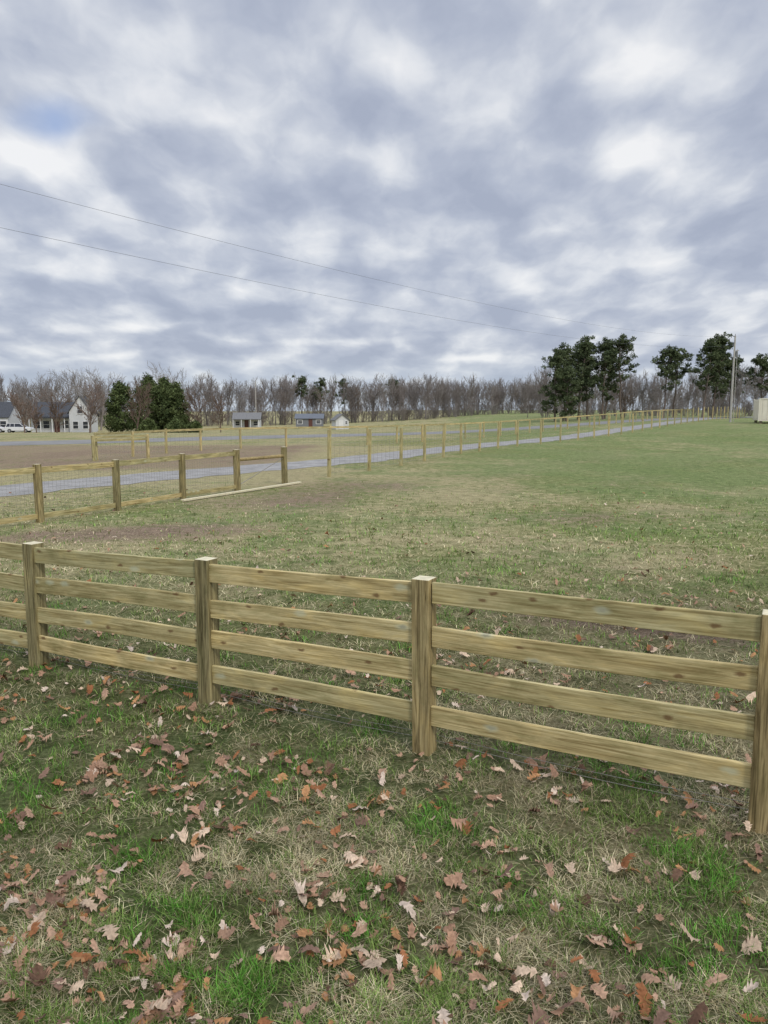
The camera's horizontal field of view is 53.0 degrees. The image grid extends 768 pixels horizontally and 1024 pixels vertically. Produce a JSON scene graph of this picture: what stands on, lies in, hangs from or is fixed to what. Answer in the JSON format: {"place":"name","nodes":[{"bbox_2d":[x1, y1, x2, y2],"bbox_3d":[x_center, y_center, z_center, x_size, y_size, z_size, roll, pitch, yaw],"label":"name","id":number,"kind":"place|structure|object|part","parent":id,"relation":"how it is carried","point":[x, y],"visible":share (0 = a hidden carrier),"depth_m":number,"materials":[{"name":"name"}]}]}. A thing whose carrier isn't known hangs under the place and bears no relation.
{"place":"outdoors","nodes":[
{"label":"outdoors","id":0,"kind":"place"},
{"bbox_2d":[0,417,726,496],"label":"gravel driveway","id":1,"kind":"structure","parent":0,"point":[49,487],"depth_m":36.92,"materials":[{"name":"grey gravel"}]},
{"bbox_2d":[0,417,752,445],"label":"country road","id":2,"kind":"structure","parent":0,"point":[8,443],"depth_m":79.27,"materials":[{"name":"grey asphalt"}]},
{"bbox_2d":[0,410,767,1023],"bbox_3d":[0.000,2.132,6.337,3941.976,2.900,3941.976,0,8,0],"label":"ground","id":3,"kind":"structure","parent":0,"point":[696,462],"depth_m":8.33,"materials":[{"name":"green plant"}]},
{"bbox_2d":[0,406,21,431],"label":"walls","id":4,"kind":"structure","parent":3,"relation":"on","point":[12,418],"depth_m":148.36,"materials":[{"name":"white"}]},
{"bbox_2d":[0,402,24,417],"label":"roof","id":5,"kind":"structure","parent":4,"relation":"on","point":[6,409],"depth_m":147.06,"materials":[{"name":"grey"}]},
{"bbox_2d":[4,423,33,432],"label":"parked car","id":6,"kind":"object","parent":3,"relation":"on","point":[11,427],"visible":0.86,"depth_m":138.37,"materials":[{"name":"white paint"}]},
{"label":"windows","id":7,"kind":"part","parent":6,"relation":"part of","materials":[{"name":"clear glass"}]},
{"bbox_2d":[5,387,36,432],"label":"bare tree","id":8,"kind":"object","parent":3,"relation":"on","point":[14,401],"visible":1,"depth_m":110.63,"materials":[{"name":"brown plant"}]},
{"bbox_2d":[17,393,43,432],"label":"bare tree","id":9,"kind":"object","parent":3,"relation":"on","point":[35,421],"visible":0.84,"depth_m":126.88,"materials":[{"name":"brown plant"}]},
{"bbox_2d":[19,372,54,411],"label":"bare tree","id":10,"kind":"object","parent":3,"relation":"on","point":[35,390],"visible":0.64,"depth_m":162.00,"materials":[{"name":"brown plant"}]},
{"bbox_2d":[29,419,64,431],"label":"porch posts","id":11,"kind":"object","parent":3,"relation":"on","point":[52,425],"visible":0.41,"depth_m":144.86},
{"bbox_2d":[40,389,72,432],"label":"bare tree","id":12,"kind":"object","parent":3,"relation":"on","point":[54,411],"visible":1,"depth_m":109.27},
{"bbox_2d":[37,369,86,401],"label":"bare tree","id":13,"kind":"object","parent":3,"relation":"on","point":[69,396],"visible":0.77,"depth_m":163.09,"materials":[{"name":"brown plant"}]},
{"bbox_2d":[31,414,97,431],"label":"walls","id":14,"kind":"structure","parent":3,"relation":"on","point":[50,429],"depth_m":146.92,"materials":[{"name":"white"}]},
{"bbox_2d":[43,421,49,427],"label":"window glass","id":15,"kind":"object","parent":14,"relation":"in","point":[46,426],"visible":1,"depth_m":146.70,"materials":[{"name":"black glass"}]},
{"bbox_2d":[54,421,59,431],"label":"door","id":16,"kind":"structure","parent":14,"relation":"attached to","point":[58,429],"depth_m":147.05,"materials":[{"name":"paint"}]},
{"bbox_2d":[29,402,98,416],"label":"roof","id":17,"kind":"structure","parent":14,"relation":"on","point":[46,408],"depth_m":148.46,"materials":[{"name":"grey"}]},
{"bbox_2d":[69,397,96,431],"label":"wing walls","id":18,"kind":"structure","parent":3,"relation":"on","point":[74,416],"depth_m":146.31,"materials":[{"name":"white paint"}]},
{"bbox_2d":[73,422,77,428],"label":"window glass","id":19,"kind":"object","parent":18,"relation":"in","point":[75,425],"visible":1,"depth_m":146.33,"materials":[{"name":"black glass"}]},
{"bbox_2d":[67,395,97,413],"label":"wing roof","id":20,"kind":"structure","parent":18,"relation":"on","point":[82,398],"depth_m":146.03,"materials":[{"name":"grey"}]},
{"bbox_2d":[83,422,87,428],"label":"window glass","id":21,"kind":"object","parent":18,"relation":"in","point":[85,425],"visible":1,"depth_m":146.60,"materials":[{"name":"black glass"}]},
{"bbox_2d":[67,365,106,432],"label":"bare tree","id":22,"kind":"object","parent":3,"relation":"on","point":[83,388],"visible":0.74,"depth_m":138.43,"materials":[{"name":"brown plant"}]},
{"bbox_2d":[71,379,109,432],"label":"bare tree","id":23,"kind":"object","parent":3,"relation":"on","point":[91,408],"visible":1,"depth_m":112.04,"materials":[{"name":"brown plant"}]},
{"bbox_2d":[81,368,125,429],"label":"bare tree","id":24,"kind":"object","parent":3,"relation":"on","point":[99,381],"visible":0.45,"depth_m":162.21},
{"bbox_2d":[91,434,149,460],"bbox_3d":[-14.755,-3.488,43.209,3.361,1.703,0.176,-7,10,-43],"label":"rail fence","id":25,"kind":"object","parent":3,"relation":"on","point":[94,440],"visible":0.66,"depth_m":43.00,"materials":[{"name":"brown wood"}]},
{"bbox_2d":[103,380,139,431],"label":"cedar tree","id":26,"kind":"object","parent":3,"relation":"on","point":[116,417],"visible":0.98,"depth_m":113.82,"materials":[{"name":"green plant"}]},
{"bbox_2d":[126,376,154,429],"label":"bare tree","id":27,"kind":"object","parent":3,"relation":"on","point":[147,394],"visible":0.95,"depth_m":110.18,"materials":[{"name":"brown plant"}]},
{"bbox_2d":[0,447,287,524],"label":"board and wire fence","id":28,"kind":"object","parent":3,"relation":"on","point":[37,471],"visible":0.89,"depth_m":21.40,"materials":[{"name":"brown wood"}]},
{"bbox_2d":[130,373,163,429],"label":"cedar tree","id":29,"kind":"object","parent":3,"relation":"on","point":[147,379],"visible":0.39,"depth_m":117.66,"materials":[{"name":"green plant"}]},
{"bbox_2d":[136,417,158,432],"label":"evergreen shrub","id":30,"kind":"object","parent":3,"relation":"on","point":[147,424],"visible":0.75,"depth_m":108.65,"materials":[{"name":"green plant"}]},
{"bbox_2d":[143,377,184,432],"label":"cedar tree","id":31,"kind":"object","parent":3,"relation":"on","point":[161,388],"visible":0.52,"depth_m":116.67,"materials":[{"name":"green plant"}]},
{"bbox_2d":[147,361,181,382],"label":"bare tree","id":32,"kind":"object","parent":3,"relation":"on","point":[160,372],"visible":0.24,"depth_m":161.11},
{"bbox_2d":[161,381,191,426],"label":"cedar tree","id":33,"kind":"object","parent":3,"relation":"on","point":[172,411],"visible":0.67,"depth_m":115.12,"materials":[{"name":"green plant"}]},
{"bbox_2d":[163,417,189,432],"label":"evergreen shrub","id":34,"kind":"object","parent":3,"relation":"on","point":[175,423],"visible":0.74,"depth_m":108.74,"materials":[{"name":"green plant"}]},
{"bbox_2d":[188,420,202,432],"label":"evergreen shrub","id":35,"kind":"object","parent":3,"relation":"on","point":[195,424],"visible":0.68,"depth_m":109.76,"materials":[{"name":"green plant"}]},
{"bbox_2d":[181,387,210,422],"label":"bare tree","id":36,"kind":"object","parent":3,"relation":"on","point":[191,399],"visible":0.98,"depth_m":114.66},
{"bbox_2d":[208,393,229,431],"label":"bare tree","id":37,"kind":"object","parent":3,"relation":"on","point":[221,408],"visible":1,"depth_m":115.39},
{"bbox_2d":[181,481,300,501],"bbox_3d":[-4.675,-0.741,26.383,0.130,0.060,6.596,4,8,26],"label":"plank","id":38,"kind":"object","parent":3,"relation":"on","point":[228,493],"visible":1,"depth_m":25.78,"materials":[{"name":"beige wood"}]},
{"bbox_2d":[232,412,262,427],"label":"white cottage","id":39,"kind":"structure","parent":3,"relation":"on","point":[246,419],"depth_m":172.06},
{"bbox_2d":[244,420,248,426],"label":"door","id":40,"kind":"structure","parent":39,"relation":"in","point":[246,421],"depth_m":171.86,"materials":[{"name":"paint"}]},
{"bbox_2d":[254,381,255,411],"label":"utility pole","id":41,"kind":"object","parent":3,"relation":"on","point":[255,396],"visible":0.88,"depth_m":197.69,"materials":[{"name":"grey wood"}]},
{"bbox_2d":[290,375,308,413],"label":"pine tree","id":42,"kind":"object","parent":3,"relation":"on","point":[302,381],"visible":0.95,"depth_m":222.17,"materials":[{"name":"green plant"}]},
{"bbox_2d":[296,419,322,426],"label":"walls","id":43,"kind":"structure","parent":3,"relation":"on","point":[306,423],"depth_m":183.81,"materials":[{"name":"grey"}]},
{"bbox_2d":[294,414,324,418],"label":"roof","id":44,"kind":"structure","parent":43,"relation":"on","point":[309,416],"depth_m":184.60,"materials":[{"name":"stone"}]},
{"bbox_2d":[312,377,329,413],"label":"pine tree","id":45,"kind":"object","parent":3,"relation":"on","point":[321,382],"visible":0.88,"depth_m":226.45,"materials":[{"name":"green plant"}]},
{"bbox_2d":[330,414,350,428],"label":"white shed","id":46,"kind":"structure","parent":3,"relation":"on","point":[340,420],"depth_m":149.42,"materials":[{"name":"white paint"}]},
{"bbox_2d":[334,378,352,410],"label":"pine tree","id":47,"kind":"object","parent":3,"relation":"on","point":[341,382],"visible":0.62,"depth_m":232.90,"materials":[{"name":"green plant"}]},
{"bbox_2d":[0,541,767,834],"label":"board fence","id":48,"kind":"object","parent":3,"relation":"on","point":[421,670],"visible":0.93,"depth_m":6.21,"materials":[{"name":"brown wood"}]},
{"bbox_2d":[0,364,767,426],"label":"distant treeline","id":49,"kind":"object","parent":3,"relation":"on","point":[441,394],"visible":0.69,"depth_m":223.90,"materials":[{"name":"brown plant"}]},
{"bbox_2d":[0,488,767,1023],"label":"fallen leaves","id":50,"kind":"object","parent":3,"relation":"on","point":[160,1008],"visible":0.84,"depth_m":4.41,"materials":[{"name":"brown plant"}]},
{"bbox_2d":[385,379,398,400],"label":"pine tree","id":51,"kind":"object","parent":3,"relation":"on","point":[396,382],"visible":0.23,"depth_m":245.90,"materials":[{"name":"green plant"}]},
{"bbox_2d":[93,409,692,460],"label":"rail fence","id":52,"kind":"object","parent":3,"relation":"on","point":[330,427],"visible":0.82,"depth_m":60.04,"materials":[{"name":"brown wood"}]},
{"bbox_2d":[327,406,744,476],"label":"wire fence","id":53,"kind":"object","parent":3,"relation":"on","point":[369,441],"visible":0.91,"depth_m":51.66,"materials":[{"name":"brown wood"}]},
{"bbox_2d":[538,348,572,420],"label":"pine tree","id":54,"kind":"object","parent":3,"relation":"on","point":[557,360],"visible":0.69,"depth_m":135.08,"materials":[{"name":"green plant"}]},
{"bbox_2d":[548,342,583,420],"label":"pine tree","id":55,"kind":"object","parent":3,"relation":"on","point":[568,352],"visible":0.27,"depth_m":136.57,"materials":[{"name":"green plant"}]},
{"bbox_2d":[553,366,583,420],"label":"pine tree","id":56,"kind":"object","parent":3,"relation":"on","point":[567,374],"visible":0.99,"depth_m":132.23,"materials":[{"name":"green plant"}]},
{"bbox_2d":[565,344,596,419],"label":"pine tree","id":57,"kind":"object","parent":3,"relation":"on","point":[583,389],"visible":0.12,"depth_m":141.66,"materials":[{"name":"green plant"}]},
{"bbox_2d":[565,337,597,419],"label":"pine tree","id":58,"kind":"object","parent":3,"relation":"on","point":[584,345],"visible":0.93,"depth_m":135.76,"materials":[{"name":"green plant"}]},
{"bbox_2d":[574,335,599,419],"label":"pine tree","id":59,"kind":"object","parent":3,"relation":"on","point":[597,365],"visible":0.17,"depth_m":139.66,"materials":[{"name":"green plant"}]},
{"bbox_2d":[590,336,619,418],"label":"pine tree","id":60,"kind":"object","parent":3,"relation":"on","point":[604,347],"visible":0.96,"depth_m":136.33,"materials":[{"name":"green plant"}]},
{"bbox_2d":[600,350,624,418],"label":"pine tree","id":61,"kind":"object","parent":3,"relation":"on","point":[613,387],"visible":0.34,"depth_m":142.24,"materials":[{"name":"green plant"}]},
{"bbox_2d":[601,333,639,416],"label":"pine tree","id":62,"kind":"object","parent":3,"relation":"on","point":[627,346],"visible":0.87,"depth_m":136.93,"materials":[{"name":"green plant"}]},
{"bbox_2d":[613,379,636,417],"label":"bare tree","id":63,"kind":"object","parent":3,"relation":"on","point":[624,401],"visible":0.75,"depth_m":148.42,"materials":[{"name":"brown plant"}]},
{"bbox_2d":[633,372,657,410],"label":"bare tree","id":64,"kind":"object","parent":3,"relation":"on","point":[644,391],"visible":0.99,"depth_m":147.69,"materials":[{"name":"brown plant"}]},
{"bbox_2d":[650,344,684,417],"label":"pine tree","id":65,"kind":"object","parent":3,"relation":"on","point":[667,352],"visible":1,"depth_m":138.89,"materials":[{"name":"green plant"}]},
{"bbox_2d":[656,348,701,417],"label":"pine tree","id":66,"kind":"object","parent":3,"relation":"on","point":[686,355],"visible":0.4,"depth_m":140.78,"materials":[{"name":"green plant"}]},
{"bbox_2d":[687,337,722,417],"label":"pine tree","id":67,"kind":"object","parent":3,"relation":"on","point":[710,345],"visible":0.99,"depth_m":136.58,"materials":[{"name":"green plant"}]},
{"bbox_2d":[696,332,734,417],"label":"pine tree","id":68,"kind":"object","parent":3,"relation":"on","point":[723,340],"visible":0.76,"depth_m":137.83,"materials":[{"name":"green plant"}]},
{"bbox_2d":[703,347,732,416],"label":"pine tree","id":69,"kind":"object","parent":3,"relation":"on","point":[721,390],"visible":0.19,"depth_m":142.28,"materials":[{"name":"green plant"}]},
{"bbox_2d":[712,354,744,413],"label":"pine tree","id":70,"kind":"object","parent":3,"relation":"on","point":[739,360],"visible":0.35,"depth_m":143.59,"materials":[{"name":"green plant"}]},
{"bbox_2d":[729,334,737,421],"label":"utility pole","id":71,"kind":"object","parent":3,"relation":"on","point":[735,353],"visible":0.9,"depth_m":98.50,"materials":[{"name":"grey wood"}]},
{"bbox_2d":[1,184,719,336],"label":"power line","id":72,"kind":"object","parent":71,"relation":"attached to","point":[305,262],"visible":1,"depth_m":29.66,"materials":[{"name":"black metal"}]},
{"bbox_2d":[0,227,730,346],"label":"power line","id":73,"kind":"object","parent":71,"relation":"attached to","point":[280,286],"visible":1,"depth_m":29.30,"materials":[{"name":"black metal"}]},
{"bbox_2d":[733,349,738,420],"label":"sensor mast","id":74,"kind":"object","parent":3,"relation":"on","point":[735,386],"visible":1,"depth_m":99.19,"materials":[{"name":"grey metal"}]},
{"bbox_2d":[721,368,757,417],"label":"bare tree","id":75,"kind":"object","parent":3,"relation":"on","point":[739,393],"visible":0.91,"depth_m":135.65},
{"bbox_2d":[741,353,767,397],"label":"pine tree","id":76,"kind":"object","parent":3,"relation":"on","point":[760,360],"visible":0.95,"depth_m":141.06,"materials":[{"name":"green plant"}]},
{"bbox_2d":[753,398,767,423],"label":"shipping container","id":77,"kind":"object","parent":3,"relation":"on","point":[760,410],"visible":0.96,"depth_m":89.53,"materials":[{"name":"white metal"}]},
{"bbox_2d":[0,0,767,410],"label":"sky","id":78,"kind":"structure","parent":0,"point":[603,163],"materials":[{"name":"grey"}]}
]}

